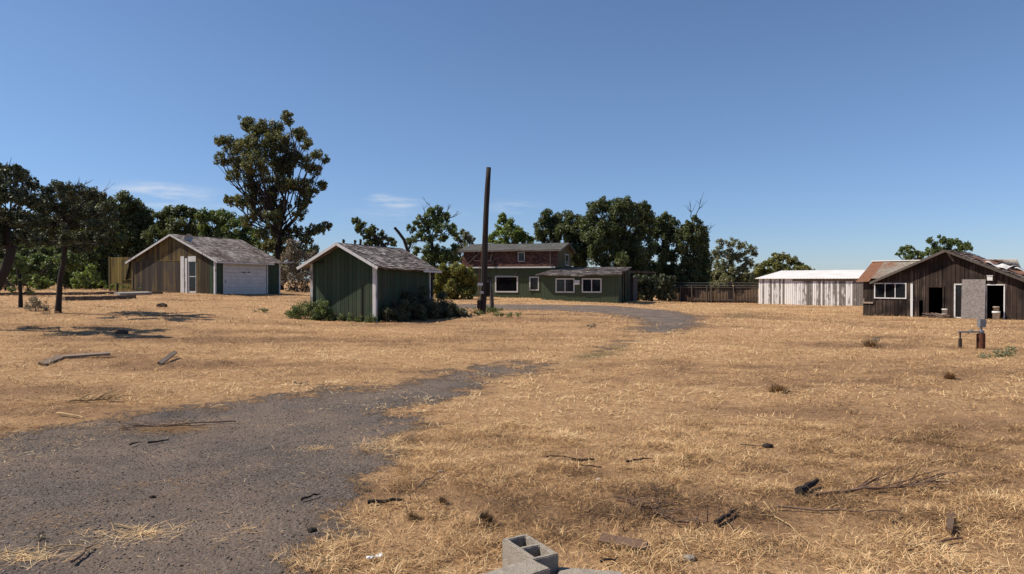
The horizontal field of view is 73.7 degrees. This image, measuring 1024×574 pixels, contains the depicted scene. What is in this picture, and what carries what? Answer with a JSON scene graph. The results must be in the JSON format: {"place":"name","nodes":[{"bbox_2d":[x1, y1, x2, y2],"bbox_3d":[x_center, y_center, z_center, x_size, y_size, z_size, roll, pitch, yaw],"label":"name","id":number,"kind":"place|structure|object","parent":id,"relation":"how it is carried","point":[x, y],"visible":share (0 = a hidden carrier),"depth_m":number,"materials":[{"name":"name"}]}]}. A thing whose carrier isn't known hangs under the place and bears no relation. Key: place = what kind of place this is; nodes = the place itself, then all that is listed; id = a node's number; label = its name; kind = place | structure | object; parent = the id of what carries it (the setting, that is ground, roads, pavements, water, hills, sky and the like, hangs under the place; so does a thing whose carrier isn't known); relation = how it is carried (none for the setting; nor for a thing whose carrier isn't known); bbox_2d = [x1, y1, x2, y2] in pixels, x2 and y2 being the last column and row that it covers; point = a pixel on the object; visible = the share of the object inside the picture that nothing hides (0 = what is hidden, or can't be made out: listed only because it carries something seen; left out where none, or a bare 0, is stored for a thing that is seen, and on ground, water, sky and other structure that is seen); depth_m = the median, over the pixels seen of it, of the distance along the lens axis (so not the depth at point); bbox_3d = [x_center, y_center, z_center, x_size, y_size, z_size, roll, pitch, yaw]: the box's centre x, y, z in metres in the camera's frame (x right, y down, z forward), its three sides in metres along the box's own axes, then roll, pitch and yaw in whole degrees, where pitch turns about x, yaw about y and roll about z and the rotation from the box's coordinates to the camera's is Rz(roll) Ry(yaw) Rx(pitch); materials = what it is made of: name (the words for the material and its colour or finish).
{"place":"outdoors","nodes":[
{"label":"outdoors","id":0,"kind":"place"},
{"bbox_2d":[0,304,706,573],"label":"driveway","id":1,"kind":"structure","parent":0,"point":[646,316],"depth_m":6.61,"materials":[{"name":"gravel"}]},
{"bbox_2d":[34,529,45,540],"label":"weed tuft","id":2,"kind":"object","parent":1,"relation":"on","point":[40,535],"visible":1,"depth_m":5.01,"materials":[{"name":"beige plant"}]},
{"bbox_2d":[0,540,96,569],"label":"straw wisp","id":3,"kind":"object","parent":1,"relation":"on","point":[30,558],"visible":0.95,"depth_m":4.71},
{"bbox_2d":[42,543,96,548],"bbox_3d":[-3.136,1.835,4.842,0.360,0.028,0.023,0,1,-8],"label":"fallen stick","id":4,"kind":"object","parent":1,"relation":"on","point":[65,545],"visible":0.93,"depth_m":4.84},
{"bbox_2d":[70,544,92,562],"bbox_3d":[-2.966,1.835,4.716,0.030,0.034,0.305,0,1,-9],"label":"fallen stick","id":5,"kind":"object","parent":1,"relation":"on","point":[79,556],"visible":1,"depth_m":4.68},
{"bbox_2d":[63,518,232,543],"bbox_3d":[-2.717,1.837,5.178,1.270,0.041,0.657,0,1,0],"label":"straw wisp","id":6,"kind":"object","parent":1,"relation":"on","point":[148,532],"visible":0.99,"depth_m":5.15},
{"bbox_2d":[104,412,205,428],"bbox_3d":[-4.697,1.698,8.686,1.368,0.207,0.637,0,1,14],"label":"fallen branch","id":7,"kind":"object","parent":1,"relation":"on","point":[123,425],"visible":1,"depth_m":8.74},
{"bbox_2d":[86,416,267,440],"bbox_3d":[-4.210,1.791,8.947,2.668,0.054,1.854,0,1,-11],"label":"straw wisp","id":8,"kind":"object","parent":1,"relation":"on","point":[166,428],"visible":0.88,"depth_m":8.71,"materials":[{"name":"plant"}]},
{"bbox_2d":[118,420,235,428],"bbox_3d":[-4.337,1.783,8.879,1.394,0.036,0.071,0,1,-18],"label":"fallen stick","id":9,"kind":"object","parent":1,"relation":"on","point":[185,423],"visible":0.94,"depth_m":8.92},
{"bbox_2d":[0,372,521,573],"bbox_3d":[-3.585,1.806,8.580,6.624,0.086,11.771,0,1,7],"label":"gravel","id":10,"kind":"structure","parent":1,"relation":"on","point":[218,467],"depth_m":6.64,"materials":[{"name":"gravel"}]},
{"bbox_2d":[1,551,42,553],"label":"fallen stick","id":11,"kind":"object","parent":10,"relation":"on","point":[20,552],"visible":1,"depth_m":4.71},
{"bbox_2d":[0,281,1023,573],"bbox_3d":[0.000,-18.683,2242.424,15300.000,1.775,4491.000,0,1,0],"label":"ground","id":12,"kind":"structure","parent":0,"point":[830,415],"depth_m":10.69,"materials":[{"name":"plant"}]},
{"bbox_2d":[1,277,15,289],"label":"leafy bush","id":13,"kind":"object","parent":12,"relation":"on","point":[6,285],"visible":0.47,"depth_m":47.04,"materials":[{"name":"green plant"}]},
{"bbox_2d":[0,157,45,290],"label":"shade tree","id":14,"kind":"object","parent":12,"relation":"on","point":[15,217],"visible":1,"depth_m":20.84,"materials":[{"name":"green plant"}]},
{"bbox_2d":[7,242,58,307],"bbox_3d":[-21.068,-0.470,30.331,2.630,3.355,0.941,0,1,0],"label":"leaning tree","id":15,"kind":"object","parent":12,"relation":"on","point":[17,280],"visible":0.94,"depth_m":30.26,"materials":[{"name":"green plant"}]},
{"bbox_2d":[24,288,49,311],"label":"dead shrub","id":16,"kind":"object","parent":12,"relation":"on","point":[34,301],"visible":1,"depth_m":28.25,"materials":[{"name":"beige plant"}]},
{"bbox_2d":[4,209,72,285],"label":"distant tree","id":17,"kind":"object","parent":12,"relation":"on","point":[39,231],"visible":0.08,"depth_m":86.42,"materials":[{"name":"green plant"}]},
{"bbox_2d":[27,274,54,289],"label":"leafy bush","id":18,"kind":"object","parent":12,"relation":"on","point":[41,283],"visible":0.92,"depth_m":49.80,"materials":[{"name":"green plant"}]},
{"bbox_2d":[0,250,82,288],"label":"leafy bush","id":19,"kind":"object","parent":12,"relation":"on","point":[72,263],"visible":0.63,"depth_m":54.02,"materials":[{"name":"green plant"}]},
{"bbox_2d":[0,242,101,288],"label":"leafy bush","id":20,"kind":"object","parent":12,"relation":"on","point":[91,258],"visible":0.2,"depth_m":56.95,"materials":[{"name":"green plant"}]},
{"bbox_2d":[38,355,63,365],"bbox_3d":[-10.041,1.599,14.892,0.146,0.050,1.206,18,-4,-17],"label":"wooden plank","id":21,"kind":"object","parent":12,"relation":"on","point":[56,358],"visible":0.91,"depth_m":14.79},
{"bbox_2d":[27,179,121,312],"bbox_3d":[-18.086,-1.577,28.215,3.374,5.885,5.501,0,1,-33],"label":"leaning tree","id":22,"kind":"object","parent":12,"relation":"on","point":[67,217],"visible":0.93,"depth_m":27.88,"materials":[{"name":"green plant"}]},
{"bbox_2d":[0,291,162,295],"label":"concrete curb","id":23,"kind":"structure","parent":12,"relation":"on","point":[68,293],"depth_m":41.08,"materials":[{"name":"concrete"}]},
{"bbox_2d":[60,352,109,358],"bbox_3d":[-9.803,1.564,15.686,0.987,0.050,0.146,-2,13,-27],"label":"wooden plank","id":24,"kind":"object","parent":12,"relation":"on","point":[85,355],"visible":0.94,"depth_m":15.65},
{"bbox_2d":[69,263,106,289],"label":"leafy bush","id":25,"kind":"object","parent":12,"relation":"on","point":[90,272],"visible":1,"depth_m":50.80,"materials":[{"name":"green plant"}]},
{"bbox_2d":[0,389,178,411],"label":"straw wisp","id":26,"kind":"object","parent":12,"relation":"on","point":[46,402],"visible":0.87,"depth_m":10.51,"materials":[{"name":"plant"}]},
{"bbox_2d":[53,192,127,288],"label":"broadleaf tree","id":27,"kind":"object","parent":12,"relation":"on","point":[105,252],"visible":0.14,"depth_m":59.39,"materials":[{"name":"green plant"}]},
{"bbox_2d":[62,295,135,300],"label":"concrete curb","id":28,"kind":"structure","parent":12,"relation":"on","point":[71,298],"depth_m":36.22,"materials":[{"name":"concrete"}]},
{"bbox_2d":[69,390,131,401],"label":"fallen branch","id":29,"kind":"object","parent":12,"relation":"on","point":[110,396],"visible":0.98,"depth_m":10.47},
{"bbox_2d":[109,255,132,290],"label":"board fence","id":30,"kind":"object","parent":12,"relation":"on","point":[120,270],"visible":0.62,"depth_m":48.02,"materials":[{"name":"brown wood"}]},
{"bbox_2d":[104,283,140,291],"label":"leafy bush","id":31,"kind":"object","parent":12,"relation":"on","point":[116,286],"visible":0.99,"depth_m":46.98,"materials":[{"name":"green plant"}]},
{"bbox_2d":[107,190,155,256],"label":"broadleaf tree","id":32,"kind":"object","parent":12,"relation":"on","point":[136,216],"visible":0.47,"depth_m":75.26,"materials":[{"name":"green plant"}]},
{"bbox_2d":[114,291,152,294],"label":"concrete curb","id":33,"kind":"object","parent":12,"relation":"on","point":[133,293],"visible":0.95,"depth_m":40.95,"materials":[{"name":"concrete"}]},
{"bbox_2d":[157,350,177,364],"bbox_3d":[-7.684,1.574,15.239,0.096,0.050,1.387,29,-2,-14],"label":"wood chunk","id":34,"kind":"object","parent":12,"relation":"on","point":[167,357],"visible":1,"depth_m":15.15,"materials":[{"name":"grey wood"}]},
{"bbox_2d":[140,204,208,248],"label":"broadleaf tree","id":35,"kind":"object","parent":12,"relation":"on","point":[170,222],"visible":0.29,"depth_m":73.28,"materials":[{"name":"green plant"}]},
{"bbox_2d":[125,234,291,293],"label":"garage","id":36,"kind":"structure","parent":12,"relation":"on","point":[173,263],"depth_m":46.64,"materials":[{"name":"brown wood"}]},
{"bbox_2d":[184,234,192,242],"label":"satellite dish","id":37,"kind":"object","parent":36,"relation":"attached to","point":[188,237],"visible":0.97,"depth_m":46.00,"materials":[{"name":"grey metal"}]},
{"bbox_2d":[188,256,195,292],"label":"side door","id":38,"kind":"structure","parent":36,"relation":"in","point":[191,259],"depth_m":45.66,"materials":[{"name":"white glass"}]},
{"bbox_2d":[224,263,265,293],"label":"garage door","id":39,"kind":"structure","parent":36,"relation":"in","point":[238,278],"depth_m":47.62,"materials":[{"name":"metal"}]},
{"bbox_2d":[194,207,272,250],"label":"broadleaf tree","id":40,"kind":"object","parent":12,"relation":"on","point":[224,222],"visible":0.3,"depth_m":71.27,"materials":[{"name":"green plant"}]},
{"bbox_2d":[213,110,332,289],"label":"oak tree","id":41,"kind":"object","parent":12,"relation":"on","point":[275,140],"visible":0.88,"depth_m":61.30,"materials":[{"name":"green plant"}]},
{"bbox_2d":[279,237,318,291],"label":"bramble thicket","id":42,"kind":"object","parent":12,"relation":"on","point":[293,254],"visible":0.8,"depth_m":57.80,"materials":[{"name":"brown plant"}]},
{"bbox_2d":[284,298,333,320],"bbox_3d":[-8.630,0.984,28.692,2.506,1.033,1.059,0,1,20],"label":"bramble bush","id":43,"kind":"object","parent":12,"relation":"on","point":[299,312],"visible":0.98,"depth_m":28.52,"materials":[{"name":"green plant"}]},
{"bbox_2d":[328,311,378,322],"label":"bramble bush","id":44,"kind":"object","parent":12,"relation":"on","point":[366,319],"visible":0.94,"depth_m":28.01,"materials":[{"name":"green plant"}]},
{"bbox_2d":[296,242,441,322],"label":"garden shed","id":45,"kind":"structure","parent":12,"relation":"on","point":[356,279],"depth_m":28.58,"materials":[{"name":"green paint"}]},
{"bbox_2d":[351,216,396,246],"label":"tree","id":46,"kind":"object","parent":12,"relation":"on","point":[373,237],"visible":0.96,"depth_m":79.81,"materials":[{"name":"green plant"}]},
{"bbox_2d":[367,498,403,503],"bbox_3d":[-1.059,1.797,5.742,0.307,0.044,0.040,0,1,-10],"label":"fallen stick","id":47,"kind":"object","parent":12,"relation":"on","point":[371,501],"visible":1,"depth_m":5.73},
{"bbox_2d":[394,227,417,251],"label":"broken tree","id":48,"kind":"object","parent":12,"relation":"on","point":[407,247],"visible":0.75,"depth_m":77.82,"materials":[{"name":"brown plant"}]},
{"bbox_2d":[404,509,421,519],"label":"dead tuft","id":49,"kind":"object","parent":12,"relation":"on","point":[411,515],"visible":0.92,"depth_m":5.41,"materials":[{"name":"plant"}]},
{"bbox_2d":[379,284,468,321],"bbox_3d":[-4.129,0.737,30.067,2.308,1.767,5.159,0,1,37],"label":"bramble bush","id":50,"kind":"object","parent":12,"relation":"on","point":[407,307],"visible":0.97,"depth_m":29.64,"materials":[{"name":"green plant"}]},
{"bbox_2d":[406,197,461,279],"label":"broadleaf tree","id":51,"kind":"object","parent":12,"relation":"on","point":[433,253],"visible":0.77,"depth_m":81.40,"materials":[{"name":"green plant"}]},
{"bbox_2d":[433,261,478,299],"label":"leafy bush","id":52,"kind":"object","parent":12,"relation":"on","point":[455,280],"visible":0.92,"depth_m":57.46,"materials":[{"name":"green plant"}]},
{"bbox_2d":[453,228,475,262],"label":"broadleaf tree","id":53,"kind":"object","parent":12,"relation":"on","point":[467,238],"visible":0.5,"depth_m":85.73,"materials":[{"name":"green plant"}]},
{"bbox_2d":[477,167,490,313],"bbox_3d":[-1.402,-2.182,34.339,0.698,7.672,0.515,0,1,0],"label":"utility pole","id":54,"kind":"object","parent":12,"relation":"on","point":[484,284],"visible":0.94,"depth_m":34.26,"materials":[{"name":"brown wood"}]},
{"bbox_2d":[471,509,499,526],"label":"dead tuft","id":55,"kind":"object","parent":12,"relation":"on","point":[483,516],"visible":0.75,"depth_m":5.26,"materials":[{"name":"plant"}]},
{"bbox_2d":[474,305,503,312],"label":"weed tuft","id":56,"kind":"object","parent":12,"relation":"on","point":[489,309],"visible":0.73,"depth_m":35.55,"materials":[{"name":"green plant"}]},
{"bbox_2d":[487,277,493,311],"bbox_3d":[-1.163,0.512,36.106,0.472,2.051,0.280,0,1,0],"label":"gate post","id":57,"kind":"object","parent":12,"relation":"on","point":[491,297],"visible":0.58,"depth_m":36.01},
{"bbox_2d":[492,312,520,316],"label":"weed tuft","id":58,"kind":"object","parent":12,"relation":"on","point":[510,315],"visible":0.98,"depth_m":31.59,"materials":[{"name":"green plant"}]},
{"bbox_2d":[488,212,534,243],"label":"broadleaf tree","id":59,"kind":"object","parent":12,"relation":"on","point":[517,235],"visible":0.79,"depth_m":83.52,"materials":[{"name":"green plant"}]},
{"bbox_2d":[0,286,1023,338],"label":"dry grass","id":60,"kind":"structure","parent":12,"relation":"on","point":[567,314],"depth_m":34.06,"materials":[{"name":"plant"}]},
{"bbox_2d":[484,559,549,573],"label":"cinder block","id":61,"kind":"object","parent":12,"relation":"on","point":[528,566],"depth_m":4.04,"materials":[{"name":"grey concrete"}]},
{"bbox_2d":[502,534,558,573],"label":"cinder block","id":62,"kind":"object","parent":12,"relation":"on","point":[518,548],"depth_m":4.38,"materials":[{"name":"grey concrete"}]},
{"bbox_2d":[458,241,655,302],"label":"farmhouse","id":63,"kind":"object","parent":12,"relation":"on","point":[546,271],"visible":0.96,"depth_m":65.21,"materials":[{"name":"green paint"}]},
{"bbox_2d":[495,276,517,292],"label":"window","id":64,"kind":"structure","parent":63,"relation":"in","point":[510,283],"depth_m":65.98,"materials":[{"name":"black glass"}]},
{"bbox_2d":[518,252,524,261],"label":"window","id":65,"kind":"structure","parent":63,"relation":"in","point":[521,255],"depth_m":65.47,"materials":[{"name":"grey glass"}]},
{"bbox_2d":[529,277,538,290],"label":"window","id":66,"kind":"structure","parent":63,"relation":"in","point":[533,281],"depth_m":65.28,"materials":[{"name":"white glass"}]},
{"bbox_2d":[555,278,574,292],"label":"window","id":67,"kind":"structure","parent":63,"relation":"in","point":[562,285],"depth_m":58.20,"materials":[{"name":"clear glass"}]},
{"bbox_2d":[582,278,601,292],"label":"window","id":68,"kind":"structure","parent":63,"relation":"in","point":[589,285],"depth_m":57.61,"materials":[{"name":"clear glass"}]},
{"bbox_2d":[629,277,636,300],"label":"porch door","id":69,"kind":"structure","parent":63,"relation":"in","point":[634,278],"depth_m":66.00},
{"bbox_2d":[533,208,592,266],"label":"broadleaf tree","id":70,"kind":"object","parent":12,"relation":"on","point":[556,228],"visible":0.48,"depth_m":79.20,"materials":[{"name":"green plant"}]},
{"bbox_2d":[558,567,622,573],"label":"cinder block","id":71,"kind":"object","parent":12,"relation":"on","point":[564,570],"depth_m":4.22,"materials":[{"name":"grey concrete"}]},
{"bbox_2d":[564,507,629,530],"bbox_3d":[0.636,1.790,5.289,0.592,0.103,0.192,0,1,-19],"label":"dead weed","id":72,"kind":"object","parent":12,"relation":"on","point":[591,521],"visible":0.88,"depth_m":5.31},
{"bbox_2d":[578,195,662,297],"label":"broadleaf tree","id":73,"kind":"object","parent":12,"relation":"on","point":[617,240],"visible":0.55,"depth_m":75.01,"materials":[{"name":"green plant"}]},
{"bbox_2d":[598,533,647,551],"bbox_3d":[0.779,1.792,4.788,0.336,0.030,0.096,0,18,27],"label":"wooden plank","id":74,"kind":"object","parent":12,"relation":"on","point":[605,538],"visible":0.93,"depth_m":4.77,"materials":[{"name":"wood"}]},
{"bbox_2d":[624,483,670,507],"bbox_3d":[1.179,1.765,5.753,0.419,0.141,0.323,0,1,0],"label":"dead weed","id":75,"kind":"object","parent":12,"relation":"on","point":[642,495],"visible":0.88,"depth_m":5.87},
{"bbox_2d":[633,273,676,301],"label":"shade shrub","id":76,"kind":"object","parent":12,"relation":"on","point":[649,289],"visible":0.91,"depth_m":69.67,"materials":[{"name":"green plant"}]},
{"bbox_2d":[650,211,682,299],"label":"broadleaf tree","id":77,"kind":"object","parent":12,"relation":"on","point":[666,224],"visible":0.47,"depth_m":78.49,"materials":[{"name":"green plant"}]},
{"bbox_2d":[614,493,728,522],"bbox_3d":[1.168,1.726,5.431,0.557,0.147,0.969,0,1,-29],"label":"fallen branch","id":78,"kind":"object","parent":12,"relation":"on","point":[648,506],"visible":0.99,"depth_m":5.47,"materials":[{"name":"wood"}]},
{"bbox_2d":[683,554,695,561],"bbox_3d":[1.201,1.832,4.615,0.088,0.049,0.072,0,1,0],"label":"stone","id":79,"kind":"object","parent":12,"relation":"on","point":[691,557],"visible":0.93,"depth_m":4.60,"materials":[{"name":"stone"}]},
{"bbox_2d":[670,192,713,300],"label":"broadleaf tree","id":80,"kind":"object","parent":12,"relation":"on","point":[693,267],"visible":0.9,"depth_m":76.36,"materials":[{"name":"green plant"}]},
{"bbox_2d":[678,497,736,530],"bbox_3d":[1.523,1.756,5.280,0.424,0.180,0.412,0,1,0],"label":"dead weed","id":81,"kind":"object","parent":12,"relation":"on","point":[718,515],"visible":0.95,"depth_m":5.25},
{"bbox_2d":[670,286,757,302],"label":"plank fence","id":82,"kind":"object","parent":12,"relation":"on","point":[701,295],"visible":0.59,"depth_m":72.85,"materials":[{"name":"brown wood"}]},
{"bbox_2d":[714,508,737,523],"bbox_3d":[1.701,1.797,5.387,0.042,0.043,0.446,0,1,39],"label":"fallen stick","id":83,"kind":"object","parent":12,"relation":"on","point":[720,519],"visible":0.89,"depth_m":5.31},
{"bbox_2d":[708,237,758,298],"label":"tree","id":84,"kind":"object","parent":12,"relation":"on","point":[723,276],"visible":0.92,"depth_m":87.38,"materials":[{"name":"green plant"}]},
{"bbox_2d":[760,380,795,392],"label":"dead tuft","id":85,"kind":"object","parent":12,"relation":"on","point":[777,388],"visible":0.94,"depth_m":11.40,"materials":[{"name":"plant"}]},
{"bbox_2d":[746,251,815,290],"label":"broadleaf tree","id":86,"kind":"object","parent":12,"relation":"on","point":[776,264],"visible":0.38,"depth_m":91.14,"materials":[{"name":"green plant"}]},
{"bbox_2d":[763,501,817,552],"bbox_3d":[2.106,1.814,5.217,0.054,0.019,1.101,0,1,0],"label":"fallen stick","id":87,"kind":"object","parent":12,"relation":"on","point":[788,524],"visible":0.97,"depth_m":5.23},
{"bbox_2d":[794,478,818,494],"bbox_3d":[2.652,1.785,6.116,0.077,0.082,0.426,1,1,44],"label":"log stub","id":88,"kind":"object","parent":12,"relation":"on","point":[805,488],"visible":0.98,"depth_m":6.03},
{"bbox_2d":[755,270,864,305],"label":"white barn","id":89,"kind":"structure","parent":12,"relation":"on","point":[824,287],"depth_m":66.72,"materials":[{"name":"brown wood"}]},
{"bbox_2d":[777,505,900,512],"bbox_3d":[2.664,1.810,5.555,0.968,0.034,0.044,0,1,6],"label":"fallen stick","id":90,"kind":"object","parent":12,"relation":"on","point":[801,508],"visible":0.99,"depth_m":5.56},
{"bbox_2d":[849,337,884,346],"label":"dead tuft","id":91,"kind":"object","parent":12,"relation":"on","point":[869,342],"visible":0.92,"depth_m":19.79,"materials":[{"name":"plant"}]},
{"bbox_2d":[814,461,982,495],"bbox_3d":[3.337,1.675,6.040,1.508,0.271,0.690,0,1,-17],"label":"fallen branch","id":92,"kind":"object","parent":12,"relation":"on","point":[863,485],"visible":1,"depth_m":6.07,"materials":[{"name":"wood"}]},
{"bbox_2d":[895,244,926,259],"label":"broadleaf tree","id":93,"kind":"object","parent":12,"relation":"on","point":[911,253],"visible":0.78,"depth_m":71.64,"materials":[{"name":"green plant"}]},
{"bbox_2d":[904,537,962,546],"bbox_3d":[3.027,1.827,4.886,0.525,0.028,0.033,0,1,-16],"label":"fallen stick","id":94,"kind":"object","parent":12,"relation":"on","point":[941,541],"visible":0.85,"depth_m":4.88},
{"bbox_2d":[922,313,949,317],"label":"scrap pile","id":95,"kind":"object","parent":12,"relation":"on","point":[934,315],"visible":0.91,"depth_m":42.79,"materials":[{"name":"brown wood"}]},
{"bbox_2d":[856,250,1023,319],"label":"old barn","id":96,"kind":"structure","parent":12,"relation":"on","point":[931,284],"depth_m":43.83,"materials":[{"name":"weathered dark wood planks"},{"name":"rusty corrugated metal"},{"name":"glass"}]},
{"bbox_2d":[874,283,906,298],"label":"window","id":97,"kind":"structure","parent":96,"relation":"in","point":[881,290],"depth_m":45.26,"materials":[{"name":"clear glass"}]},
{"bbox_2d":[954,284,961,317],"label":"glass door","id":98,"kind":"structure","parent":96,"relation":"in","point":[957,287],"depth_m":42.53,"materials":[{"name":"white"}]},
{"bbox_2d":[922,234,973,255],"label":"broadleaf tree","id":99,"kind":"object","parent":12,"relation":"on","point":[948,243],"visible":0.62,"depth_m":71.60,"materials":[{"name":"green plant"}]},
{"bbox_2d":[938,369,958,378],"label":"dead tuft","id":100,"kind":"object","parent":12,"relation":"on","point":[948,375],"visible":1,"depth_m":13.23,"materials":[{"name":"plant"}]},
{"bbox_2d":[945,511,954,530],"bbox_3d":[3.365,1.794,5.241,0.051,0.020,0.428,7,5,35],"label":"wood chunk","id":101,"kind":"object","parent":12,"relation":"on","point":[950,521],"visible":0.98,"depth_m":5.20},
{"bbox_2d":[958,319,986,348],"bbox_3d":[13.191,1.398,19.563,0.812,0.960,0.193,0,1,0],"label":"well pipe","id":102,"kind":"object","parent":12,"relation":"on","point":[980,337],"visible":0.9,"depth_m":19.53,"materials":[{"name":"metal"}]},
{"bbox_2d":[961,279,985,318],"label":"chipboard panel","id":103,"kind":"object","parent":12,"relation":"on","point":[973,299],"visible":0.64,"depth_m":41.77,"materials":[{"name":"wood"}]},
{"bbox_2d":[992,311,1000,319],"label":"bucket","id":104,"kind":"object","parent":12,"relation":"on","point":[996,315],"visible":0.95,"depth_m":40.70,"materials":[{"name":"white plastic"}]},
{"bbox_2d":[977,346,1017,357],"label":"weed tuft","id":105,"kind":"object","parent":12,"relation":"on","point":[997,354],"visible":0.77,"depth_m":17.13,"materials":[{"name":"green plant"}]},
{"bbox_2d":[0,320,1023,424],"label":"dry grass","id":106,"kind":"structure","parent":0,"point":[546,358],"depth_m":15.07,"materials":[{"name":"plant"}]},
{"bbox_2d":[0,0,1023,280],"label":"sky","id":107,"kind":"structure","parent":0,"point":[828,134],"materials":[{"name":"blue"}]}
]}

